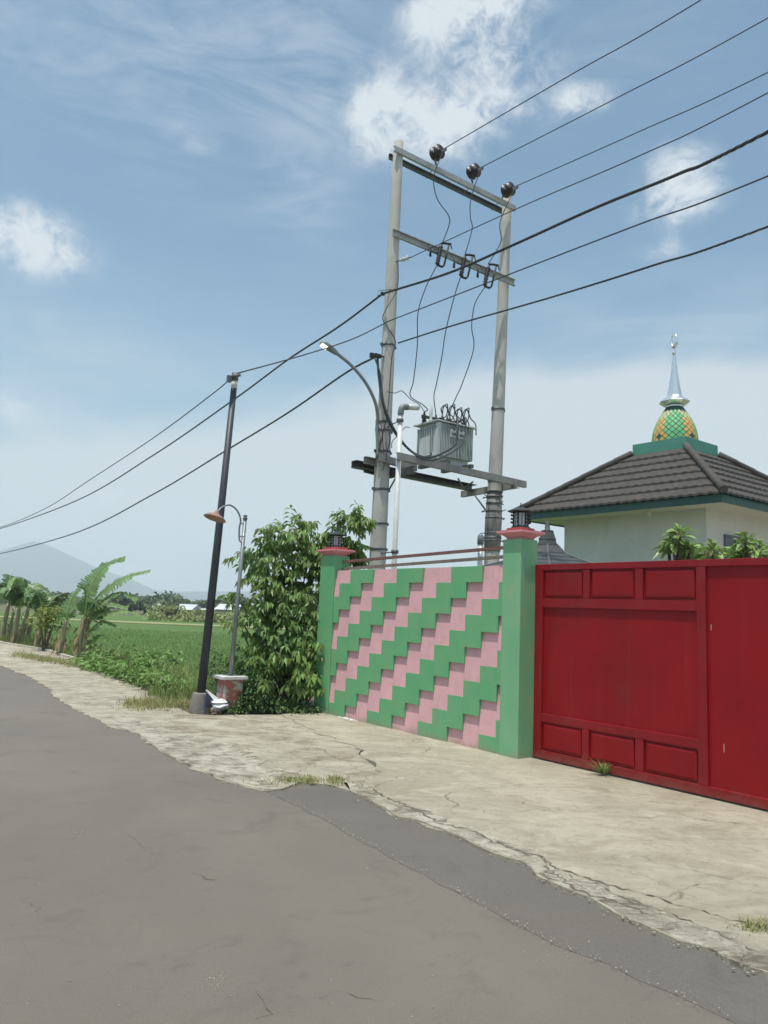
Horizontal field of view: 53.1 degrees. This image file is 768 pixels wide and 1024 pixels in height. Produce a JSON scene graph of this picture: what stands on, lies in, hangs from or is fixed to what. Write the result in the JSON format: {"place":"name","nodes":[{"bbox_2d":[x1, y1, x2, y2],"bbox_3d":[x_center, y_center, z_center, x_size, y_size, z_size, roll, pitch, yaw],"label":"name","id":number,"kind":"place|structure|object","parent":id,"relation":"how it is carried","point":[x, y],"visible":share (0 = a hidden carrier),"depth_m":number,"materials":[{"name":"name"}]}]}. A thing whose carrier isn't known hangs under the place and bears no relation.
{"place":"outdoors","nodes":[
{"label":"outdoors","id":0,"kind":"place"},
{"bbox_2d":[0,603,144,616],"bbox_3d":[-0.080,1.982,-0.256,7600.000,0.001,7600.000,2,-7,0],"label":"ground","id":1,"kind":"structure","parent":0,"point":[3,608],"depth_m":124.38,"materials":[{"name":"green plant"}]},
{"bbox_2d":[110,597,149,613],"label":"tree","id":2,"kind":"object","parent":1,"relation":"on","point":[130,603],"visible":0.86,"depth_m":117.85,"materials":[{"name":"green plant"}]},
{"bbox_2d":[127,601,157,613],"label":"tree","id":3,"kind":"object","parent":1,"relation":"on","point":[148,603],"visible":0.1,"depth_m":124.02,"materials":[{"name":"green plant"}]},
{"bbox_2d":[0,590,318,613],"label":"distant wood","id":4,"kind":"object","parent":1,"relation":"on","point":[168,598],"visible":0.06,"depth_m":178.09,"materials":[{"name":"green plant"}]},
{"bbox_2d":[144,603,185,615],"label":"tree","id":5,"kind":"object","parent":1,"relation":"on","point":[171,609],"visible":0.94,"depth_m":84.39,"materials":[{"name":"green plant"}]},
{"bbox_2d":[179,604,200,611],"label":"shed","id":6,"kind":"structure","parent":1,"relation":"on","point":[188,607],"depth_m":141.06,"materials":[{"name":"beige metal"}]},
{"bbox_2d":[173,599,230,607],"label":"tree","id":7,"kind":"object","parent":1,"relation":"on","point":[190,602],"visible":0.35,"depth_m":147.40,"materials":[{"name":"green plant"}]},
{"bbox_2d":[144,609,296,625],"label":"scrub","id":8,"kind":"object","parent":1,"relation":"on","point":[195,615],"visible":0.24,"depth_m":74.16,"materials":[{"name":"green plant"}]},
{"bbox_2d":[199,600,245,608],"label":"tree","id":9,"kind":"object","parent":1,"relation":"on","point":[216,604],"visible":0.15,"depth_m":145.59,"materials":[{"name":"green plant"}]},
{"bbox_2d":[233,596,263,604],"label":"tree","id":10,"kind":"object","parent":1,"relation":"on","point":[244,600],"visible":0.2,"depth_m":144.45,"materials":[{"name":"green plant"}]},
{"bbox_2d":[477,533,483,565],"bbox_3d":[1.677,1.847,13.584,0.120,2.955,0.120,2,-7,0],"label":"pipe stub","id":11,"kind":"object","parent":1,"relation":"on","point":[480,540],"visible":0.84,"depth_m":13.70,"materials":[{"name":"white plastic"}]},
{"bbox_2d":[481,196,511,564],"bbox_3d":[2.077,-1.307,14.397,0.458,10.050,0.460,2,-7,0],"label":"concrete pole","id":12,"kind":"object","parent":1,"relation":"on","point":[493,511],"visible":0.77,"depth_m":14.38,"materials":[{"name":"concrete"}]},
{"bbox_2d":[388,153,501,213],"bbox_3d":[1.219,-6.186,14.528,2.616,0.351,0.050,7,-8,-30],"label":"crossarm","id":13,"kind":"object","parent":12,"relation":"attached to","point":[443,182],"visible":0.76,"depth_m":14.54,"materials":[{"name":"metal"}]},
{"bbox_2d":[0,616,307,630],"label":"earth bank","id":14,"kind":"structure","parent":0,"point":[159,623],"depth_m":58.82,"materials":[{"name":"green plant"}]},
{"bbox_2d":[0,611,312,694],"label":"rice field","id":15,"kind":"structure","parent":0,"point":[146,627],"depth_m":49.74,"materials":[{"name":"green plant"}]},
{"bbox_2d":[0,624,313,696],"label":"rice plants","id":16,"kind":"object","parent":15,"relation":"on","point":[165,638],"visible":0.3,"depth_m":32.67,"materials":[{"name":"green plant"}]},
{"bbox_2d":[0,541,315,602],"bbox_3d":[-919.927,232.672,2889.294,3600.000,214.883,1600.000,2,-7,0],"label":"mountain","id":17,"kind":"structure","parent":0,"point":[52,569],"depth_m":2681.94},
{"bbox_2d":[128,663,313,714],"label":"verge soil","id":18,"kind":"structure","parent":0,"point":[243,713],"depth_m":11.24,"materials":[{"name":"brown soil"}]},
{"bbox_2d":[0,574,19,638],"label":"banana plant","id":19,"kind":"object","parent":18,"relation":"on","point":[4,583],"visible":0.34,"depth_m":26.16,"materials":[{"name":"green plant"}]},
{"bbox_2d":[3,576,48,642],"bbox_3d":[-11.479,3.178,24.278,1.334,2.292,1.958,2,-7,0],"label":"banana plant","id":20,"kind":"object","parent":18,"relation":"on","point":[18,589],"visible":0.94,"depth_m":24.09,"materials":[{"name":"green plant"}]},
{"bbox_2d":[18,587,53,636],"bbox_3d":[-12.249,3.716,27.124,1.842,2.161,1.376,-4,-10,39],"label":"banana plant","id":21,"kind":"object","parent":18,"relation":"on","point":[29,631],"visible":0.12,"depth_m":27.15,"materials":[{"name":"green plant"}]},
{"bbox_2d":[19,600,74,650],"bbox_3d":[-9.485,3.245,21.732,1.413,1.501,1.310,2,-7,0],"label":"young tree","id":22,"kind":"object","parent":18,"relation":"on","point":[47,619],"visible":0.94,"depth_m":21.65,"materials":[{"name":"green plant"}]},
{"bbox_2d":[24,588,72,646],"bbox_3d":[-10.010,3.358,23.060,0.996,2.087,1.673,-4,-10,41],"label":"banana plant","id":23,"kind":"object","parent":18,"relation":"on","point":[44,598],"visible":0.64,"depth_m":22.72,"materials":[{"name":"green plant"}]},
{"bbox_2d":[51,585,81,654],"bbox_3d":[-8.377,2.902,20.321,0.853,2.010,0.553,2,-7,0],"label":"banana plant","id":24,"kind":"object","parent":18,"relation":"on","point":[72,601],"visible":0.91,"depth_m":20.31,"materials":[{"name":"green plant"}]},
{"bbox_2d":[82,635,128,659],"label":"weed plant","id":25,"kind":"object","parent":18,"relation":"on","point":[107,653],"visible":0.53,"depth_m":17.61,"materials":[{"name":"green plant"}]},
{"bbox_2d":[73,556,150,656],"bbox_3d":[-6.793,2.474,19.175,2.019,2.788,1.219,2,-7,0],"label":"banana plant","id":26,"kind":"object","parent":18,"relation":"on","point":[89,608],"visible":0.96,"depth_m":19.15,"materials":[{"name":"green plant"}]},
{"bbox_2d":[66,651,192,695],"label":"verge weeds","id":27,"kind":"object","parent":18,"relation":"on","point":[117,669],"visible":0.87,"depth_m":14.34,"materials":[{"name":"green plant"}]},
{"bbox_2d":[121,644,163,669],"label":"weed plant","id":28,"kind":"object","parent":18,"relation":"on","point":[139,655],"visible":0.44,"depth_m":16.19,"materials":[{"name":"green plant"}]},
{"bbox_2d":[122,643,182,670],"bbox_3d":[-4.372,2.960,14.663,1.196,0.952,1.117,2,-7,0],"label":"weed plant","id":29,"kind":"object","parent":18,"relation":"on","point":[152,660],"visible":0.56,"depth_m":14.57,"materials":[{"name":"green plant"}]},
{"bbox_2d":[0,625,311,699],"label":"verge grass","id":30,"kind":"structure","parent":18,"relation":"on","point":[69,650],"depth_m":19.13,"materials":[{"name":"green plant"}]},
{"bbox_2d":[134,674,216,708],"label":"tall grass","id":31,"kind":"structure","parent":18,"relation":"on","point":[170,693],"depth_m":11.88,"materials":[{"name":"green plant"}]},
{"bbox_2d":[204,690,216,713],"bbox_3d":[-2.425,2.667,10.790,0.168,0.333,0.151,2,-7,0],"label":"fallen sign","id":32,"kind":"object","parent":18,"relation":"on","point":[209,696],"visible":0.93,"depth_m":10.79,"materials":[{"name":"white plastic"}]},
{"bbox_2d":[188,372,240,714],"bbox_3d":[-2.462,0.413,11.227,0.461,5.063,0.330,2,-7,0],"label":"steel pole","id":33,"kind":"object","parent":18,"relation":"on","point":[197,704],"visible":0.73,"depth_m":11.13,"materials":[{"name":"black metal"}]},
{"bbox_2d":[2,382,226,526],"bbox_3d":[-11.387,-0.207,23.324,0.016,1.245,30.037,8,-9,-37],"label":"overhead wire","id":34,"kind":"object","parent":33,"relation":"attached to","point":[132,451],"visible":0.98,"depth_m":14.46,"materials":[{"name":"grey"}]},
{"bbox_2d":[238,321,388,373],"bbox_3d":[-1.064,-2.677,12.368,2.698,1.514,0.088,7,-9,-34],"label":"overhead wire","id":35,"kind":"object","parent":33,"relation":"attached to","point":[313,351],"visible":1,"depth_m":12.33,"materials":[{"name":"grey"}]},
{"bbox_2d":[212,703,228,710],"bbox_3d":[-2.298,2.733,10.770,0.212,0.124,0.217,-1,-8,22],"label":"plastic bag","id":36,"kind":"object","parent":18,"relation":"on","point":[220,707],"visible":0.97,"depth_m":10.71,"materials":[{"name":"white plastic"}]},
{"bbox_2d":[210,698,227,704],"bbox_3d":[-2.324,2.670,10.786,0.257,0.110,0.192,2,-7,0],"label":"plastic bag","id":37,"kind":"object","parent":36,"relation":"on","point":[217,701],"visible":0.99,"depth_m":10.74,"materials":[{"name":"white plastic"}]},
{"bbox_2d":[204,504,247,714],"bbox_3d":[-2.325,1.504,11.025,0.449,3.258,0.883,-4,-10,41],"label":"lamp post","id":38,"kind":"object","parent":18,"relation":"on","point":[226,683],"visible":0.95,"depth_m":11.04,"materials":[{"name":"metal"}]},
{"bbox_2d":[191,643,326,715],"bbox_3d":[-2.060,2.477,11.325,2.907,1.001,1.532,-4,-9,38],"label":"bush","id":39,"kind":"object","parent":18,"relation":"on","point":[260,702],"visible":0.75,"depth_m":11.05,"materials":[{"name":"green plant"}]},
{"bbox_2d":[216,500,377,708],"bbox_3d":[-1.350,1.413,11.833,2.469,3.271,1.880,4,-8,-12],"label":"leafy shrub","id":40,"kind":"object","parent":18,"relation":"on","point":[288,674],"visible":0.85,"depth_m":11.69,"materials":[{"name":"green plant"}]},
{"bbox_2d":[368,139,403,568],"bbox_3d":[-0.015,-1.617,13.080,0.364,10.158,0.386,2,-7,0],"label":"concrete pole","id":41,"kind":"object","parent":18,"relation":"on","point":[378,535],"visible":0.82,"depth_m":13.12,"materials":[{"name":"concrete"}]},
{"bbox_2d":[320,341,379,457],"bbox_3d":[-0.545,-1.848,12.678,1.168,1.787,0.180,5,-8,-23],"label":"street lamp","id":42,"kind":"object","parent":41,"relation":"attached to","point":[332,350],"visible":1,"depth_m":12.77,"materials":[{"name":"metal"}]},
{"bbox_2d":[369,352,383,358],"bbox_3d":[-0.069,-2.649,13.087,0.418,0.126,0.081,9,-10,-42],"label":"cable clamp","id":43,"kind":"object","parent":41,"relation":"attached to","point":[373,355],"visible":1,"depth_m":12.99,"materials":[{"name":"black metal"}]},
{"bbox_2d":[0,357,374,553],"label":"bundled cable","id":44,"kind":"object","parent":43,"relation":"attached to","point":[323,388],"visible":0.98,"depth_m":17.22,"materials":[{"name":"grey plastic"}]},
{"bbox_2d":[382,262,398,454],"bbox_3d":[0.070,-2.628,13.039,0.254,3.406,0.050,3,-7,-6],"label":"service cable","id":45,"kind":"object","parent":41,"relation":"attached to","point":[391,356],"visible":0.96,"depth_m":13.05,"materials":[{"name":"grey plastic"}]},
{"bbox_2d":[381,404,419,568],"bbox_3d":[0.089,0.647,12.459,0.734,4.917,0.420,-3,-9,34],"label":"conduit pipe","id":46,"kind":"object","parent":41,"relation":"attached to","point":[399,421],"visible":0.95,"depth_m":12.34,"materials":[{"name":"white plastic"}]},
{"bbox_2d":[396,256,409,261],"bbox_3d":[0.308,-4.388,13.343,0.324,0.101,0.090,-1,-8,26],"label":"strain insulator","id":47,"kind":"object","parent":41,"relation":"attached to","point":[403,259],"visible":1,"depth_m":13.30,"materials":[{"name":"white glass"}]},
{"bbox_2d":[410,92,767,257],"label":"overhead wire","id":48,"kind":"object","parent":47,"relation":"attached to","point":[602,171],"visible":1,"depth_m":9.96,"materials":[{"name":"grey metal"}]},
{"bbox_2d":[351,452,526,509],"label":"transformer platform","id":49,"kind":"structure","parent":41,"relation":"attached to","point":[409,464],"depth_m":13.36,"materials":[{"name":"metal"}]},
{"bbox_2d":[413,404,476,472],"bbox_3d":[1.125,-1.351,13.728,0.946,1.168,0.800,8,-9,-36],"label":"transformer","id":50,"kind":"object","parent":49,"relation":"on","point":[436,435],"visible":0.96,"depth_m":13.52,"materials":[{"name":"metal"}]},
{"bbox_2d":[386,390,424,411],"bbox_3d":[0.487,-1.914,13.284,0.279,0.130,1.089,-4,-10,39],"label":"service cable","id":51,"kind":"object","parent":50,"relation":"attached to","point":[408,397],"visible":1,"depth_m":12.97,"materials":[{"name":"grey plastic"}]},
{"bbox_2d":[376,357,458,458],"bbox_3d":[0.716,-1.719,13.084,1.697,1.776,0.602,6,-8,-29],"label":"service cable","id":52,"kind":"object","parent":50,"relation":"attached to","point":[443,452],"visible":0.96,"depth_m":12.91,"materials":[{"name":"grey plastic"}]},
{"bbox_2d":[374,358,466,460],"bbox_3d":[0.784,-1.665,13.082,1.914,1.761,0.650,7,-9,-30],"label":"service cable","id":53,"kind":"object","parent":50,"relation":"attached to","point":[413,453],"visible":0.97,"depth_m":12.85,"materials":[{"name":"grey plastic"}]},
{"bbox_2d":[392,229,515,285],"bbox_3d":[1.328,-4.618,14.013,2.706,0.365,0.050,6,-8,-29],"label":"crossarm","id":54,"kind":"object","parent":41,"relation":"attached to","point":[409,239],"visible":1,"depth_m":13.91,"materials":[{"name":"grey metal"}]},
{"bbox_2d":[429,242,451,267],"bbox_3d":[1.008,-4.590,13.718,0.414,0.502,0.117,2,-7,0],"label":"fuse cutout","id":55,"kind":"object","parent":54,"relation":"attached to","point":[439,255],"visible":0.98,"depth_m":13.69,"materials":[{"name":"ceramic"}]},
{"bbox_2d":[409,266,436,411],"bbox_3d":[0.687,-3.097,13.722,0.361,2.576,0.432,3,-7,-7],"label":"jumper wire","id":56,"kind":"object","parent":55,"relation":"attached to","point":[417,343],"visible":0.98,"depth_m":13.70,"materials":[{"name":"grey"}]},
{"bbox_2d":[453,253,475,279],"bbox_3d":[1.456,-4.464,13.965,0.422,0.509,0.117,2,-7,0],"label":"fuse cutout","id":57,"kind":"object","parent":54,"relation":"attached to","point":[461,272],"visible":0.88,"depth_m":13.94,"materials":[{"name":"ceramic"}]},
{"bbox_2d":[433,278,459,413],"bbox_3d":[1.129,-3.014,13.932,0.508,2.489,0.079,-4,-10,41],"label":"jumper wire","id":58,"kind":"object","parent":57,"relation":"attached to","point":[443,345],"visible":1,"depth_m":13.94,"materials":[{"name":"grey"}]},
{"bbox_2d":[476,263,499,288],"bbox_3d":[1.920,-4.366,14.216,0.429,0.516,0.117,2,-7,0],"label":"fuse cutout","id":59,"kind":"object","parent":54,"relation":"attached to","point":[487,271],"visible":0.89,"depth_m":14.19,"materials":[{"name":"ceramic"}]},
{"bbox_2d":[447,287,484,416],"bbox_3d":[1.519,-2.942,14.174,0.650,2.444,0.095,0,-8,20],"label":"jumper wire","id":60,"kind":"object","parent":59,"relation":"attached to","point":[473,348],"visible":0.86,"depth_m":14.17,"materials":[{"name":"grey"}]},
{"bbox_2d":[393,145,515,210],"bbox_3d":[1.357,-6.155,14.232,2.747,0.375,0.050,6,-8,-29],"label":"crossarm","id":61,"kind":"object","parent":41,"relation":"attached to","point":[447,174],"visible":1,"depth_m":14.16,"materials":[{"name":"grey metal"}]},
{"bbox_2d":[426,144,446,177],"bbox_3d":[0.949,-6.427,14.005,0.264,0.503,0.548,8,-9,-37],"label":"strain insulator","id":62,"kind":"object","parent":61,"relation":"attached to","point":[435,151],"visible":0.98,"depth_m":13.95,"materials":[{"name":"ceramic"}]},
{"bbox_2d":[433,150,449,241],"bbox_3d":[1.045,-5.698,13.789,0.334,1.712,0.128,6,-8,-27],"label":"jumper wire","id":63,"kind":"object","parent":62,"relation":"attached to","point":[437,198],"visible":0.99,"depth_m":13.77,"materials":[{"name":"grey"}]},
{"bbox_2d":[446,0,700,147],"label":"overhead wire","id":64,"kind":"object","parent":62,"relation":"attached to","point":[579,69],"visible":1,"depth_m":11.36,"materials":[{"name":"grey metal"}]},
{"bbox_2d":[462,163,483,195],"bbox_3d":[1.658,-6.263,14.398,0.264,0.500,0.553,8,-9,-37],"label":"strain insulator","id":65,"kind":"object","parent":61,"relation":"attached to","point":[473,170],"visible":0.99,"depth_m":14.34,"materials":[{"name":"ceramic"}]},
{"bbox_2d":[465,170,480,252],"bbox_3d":[1.641,-5.551,14.122,0.266,1.698,0.020,2,-7,-1],"label":"jumper wire","id":66,"kind":"object","parent":65,"relation":"attached to","point":[470,211],"visible":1,"depth_m":14.11,"materials":[{"name":"grey"}]},
{"bbox_2d":[483,17,767,166],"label":"overhead wire","id":67,"kind":"object","parent":65,"relation":"attached to","point":[633,89],"visible":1,"depth_m":11.59,"materials":[{"name":"grey metal"}]},
{"bbox_2d":[492,182,517,209],"bbox_3d":[2.307,-6.066,14.682,0.264,0.377,0.678,8,-9,-37],"label":"strain insulator","id":68,"kind":"object","parent":61,"relation":"attached to","point":[507,188],"visible":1,"depth_m":14.58,"materials":[{"name":"ceramic"}]},
{"bbox_2d":[488,188,514,263],"bbox_3d":[2.210,-5.371,14.359,0.500,1.562,0.019,2,-7,0],"label":"jumper wire","id":69,"kind":"object","parent":68,"relation":"attached to","point":[499,224],"visible":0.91,"depth_m":14.35,"materials":[{"name":"grey"}]},
{"bbox_2d":[518,72,767,185],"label":"overhead wire","id":70,"kind":"object","parent":68,"relation":"attached to","point":[649,126],"visible":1,"depth_m":12.12,"materials":[{"name":"grey"}]},
{"bbox_2d":[389,175,767,320],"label":"overhead wire","id":71,"kind":"object","parent":41,"relation":"attached to","point":[594,241],"visible":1,"depth_m":9.39,"materials":[{"name":"grey"}]},
{"bbox_2d":[398,225,767,343],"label":"bundled cable","id":72,"kind":"object","parent":41,"relation":"attached to","point":[697,252],"visible":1,"depth_m":9.43,"materials":[{"name":"grey plastic"}]},
{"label":"cable clamp","id":73,"kind":"object","parent":41,"relation":"attached to","visible":0},
{"bbox_2d":[0,295,381,528],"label":"bundled cable","id":74,"kind":"object","parent":73,"relation":"attached to","point":[334,329],"visible":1,"depth_m":17.30,"materials":[{"name":"grey plastic"}]},
{"bbox_2d":[383,130,767,294],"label":"bundled cable","id":75,"kind":"object","parent":73,"relation":"attached to","point":[733,149],"visible":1,"depth_m":9.25,"materials":[{"name":"grey plastic"}]},
{"bbox_2d":[0,644,445,833],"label":"concrete shoulder","id":76,"kind":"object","parent":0,"point":[94,695],"visible":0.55,"depth_m":9.50},
{"bbox_2d":[0,641,166,693],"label":"kerb","id":77,"kind":"structure","parent":76,"relation":"on","point":[38,648],"depth_m":21.83,"materials":[{"name":"concrete"}]},
{"bbox_2d":[8,651,767,935],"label":"dry grass","id":78,"kind":"structure","parent":76,"relation":"on","point":[152,703],"depth_m":10.90,"materials":[{"name":"green plant"}]},
{"bbox_2d":[143,723,767,952],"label":"pavement cracks","id":79,"kind":"object","parent":76,"relation":"on","point":[555,867],"visible":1,"depth_m":4.41,"materials":[{"name":"grey concrete"}]},
{"bbox_2d":[215,604,241,611],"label":"shed","id":80,"kind":"structure","parent":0,"point":[220,607],"depth_m":137.01,"materials":[{"name":"beige metal"}]},
{"bbox_2d":[0,666,734,1023],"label":"road","id":81,"kind":"structure","parent":0,"point":[288,912],"depth_m":3.71,"materials":[{"name":"grey asphalt"}]},
{"bbox_2d":[26,831,370,1022],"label":"road cracks","id":82,"kind":"object","parent":81,"relation":"on","point":[256,991],"visible":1,"depth_m":3.02,"materials":[{"name":"grey asphalt"}]},
{"bbox_2d":[27,729,756,1016],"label":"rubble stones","id":83,"kind":"object","parent":81,"relation":"on","point":[478,902],"visible":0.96,"depth_m":3.71,"materials":[{"name":"grey stone"}]},
{"bbox_2d":[109,721,767,970],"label":"broken edge","id":84,"kind":"object","parent":81,"relation":"on","point":[224,761],"visible":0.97,"depth_m":5.26,"materials":[{"name":"concrete"}]},
{"bbox_2d":[267,785,767,1023],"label":"road patch","id":85,"kind":"object","parent":81,"relation":"on","point":[523,895],"visible":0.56,"depth_m":3.97,"materials":[{"name":"grey asphalt"}]},
{"bbox_2d":[0,0,767,591],"label":"sky","id":86,"kind":"structure","parent":0,"point":[194,194],"materials":[{"name":"blue"}]},
{"bbox_2d":[281,711,767,976],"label":"driveway","id":87,"kind":"structure","parent":0,"point":[685,850],"depth_m":5.70,"materials":[{"name":"concrete"}]},
{"bbox_2d":[583,758,615,773],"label":"weed tuft","id":88,"kind":"object","parent":87,"relation":"on","point":[603,770],"visible":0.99,"depth_m":7.38,"materials":[{"name":"green plant"}]},
{"bbox_2d":[535,757,767,811],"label":"yard","id":89,"kind":"structure","parent":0,"point":[658,786],"depth_m":7.00,"materials":[{"name":"concrete"}]},
{"bbox_2d":[313,527,544,758],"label":"boundary wall","id":90,"kind":"structure","parent":89,"relation":"on","point":[445,654],"depth_m":9.26,"materials":[{"name":"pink paint"}]},
{"bbox_2d":[326,529,346,546],"bbox_3d":[-0.711,0.387,11.452,0.304,0.292,0.263,2,-7,0],"label":"pillar lantern","id":91,"kind":"object","parent":90,"relation":"on","point":[335,540],"visible":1,"depth_m":11.39,"materials":[{"name":"black metal"}]},
{"bbox_2d":[507,503,533,527],"bbox_3d":[1.526,0.038,8.563,0.304,0.292,0.263,2,-7,0],"label":"pillar lantern","id":92,"kind":"object","parent":90,"relation":"on","point":[520,515],"visible":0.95,"depth_m":8.50,"materials":[{"name":"black metal"}]},
{"bbox_2d":[481,521,592,565],"bbox_3d":[2.345,1.574,11.102,2.912,2.911,3.053,2,-7,0],"label":"gazebo","id":93,"kind":"object","parent":89,"relation":"on","point":[550,550],"visible":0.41,"depth_m":10.94,"materials":[{"name":"metal"}]},
{"bbox_2d":[513,333,767,562],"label":"prayer house","id":94,"kind":"structure","parent":89,"relation":"on","point":[629,506],"depth_m":21.08,"materials":[{"name":"paint"}]},
{"bbox_2d":[724,534,742,558],"bbox_3d":[9.152,1.460,19.968,1.080,1.670,0.052,8,-9,-37],"label":"window","id":95,"kind":"structure","parent":94,"relation":"in","point":[729,540],"depth_m":19.86,"materials":[{"name":"grey glass"}]},
{"bbox_2d":[533,557,767,809],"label":"sliding gate","id":96,"kind":"structure","parent":89,"relation":"on","point":[654,672],"depth_m":7.13,"materials":[{"name":"red metal"}]},
{"bbox_2d":[652,523,705,559],"bbox_3d":[3.623,1.479,9.278,0.778,2.699,0.714,2,-7,0],"label":"frangipani","id":97,"kind":"object","parent":89,"relation":"on","point":[678,548],"visible":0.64,"depth_m":9.30,"materials":[{"name":"green plant"}]},
{"bbox_2d":[689,538,750,559],"bbox_3d":[3.911,1.560,8.885,0.763,2.462,0.855,2,-7,0],"label":"frangipani","id":98,"kind":"object","parent":89,"relation":"on","point":[711,549],"visible":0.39,"depth_m":8.92,"materials":[{"name":"green plant"}]},
{"bbox_2d":[724,531,767,558],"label":"frangipani","id":99,"kind":"object","parent":89,"relation":"on","point":[749,548],"visible":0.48,"depth_m":8.77,"materials":[{"name":"green plant"}]}
]}

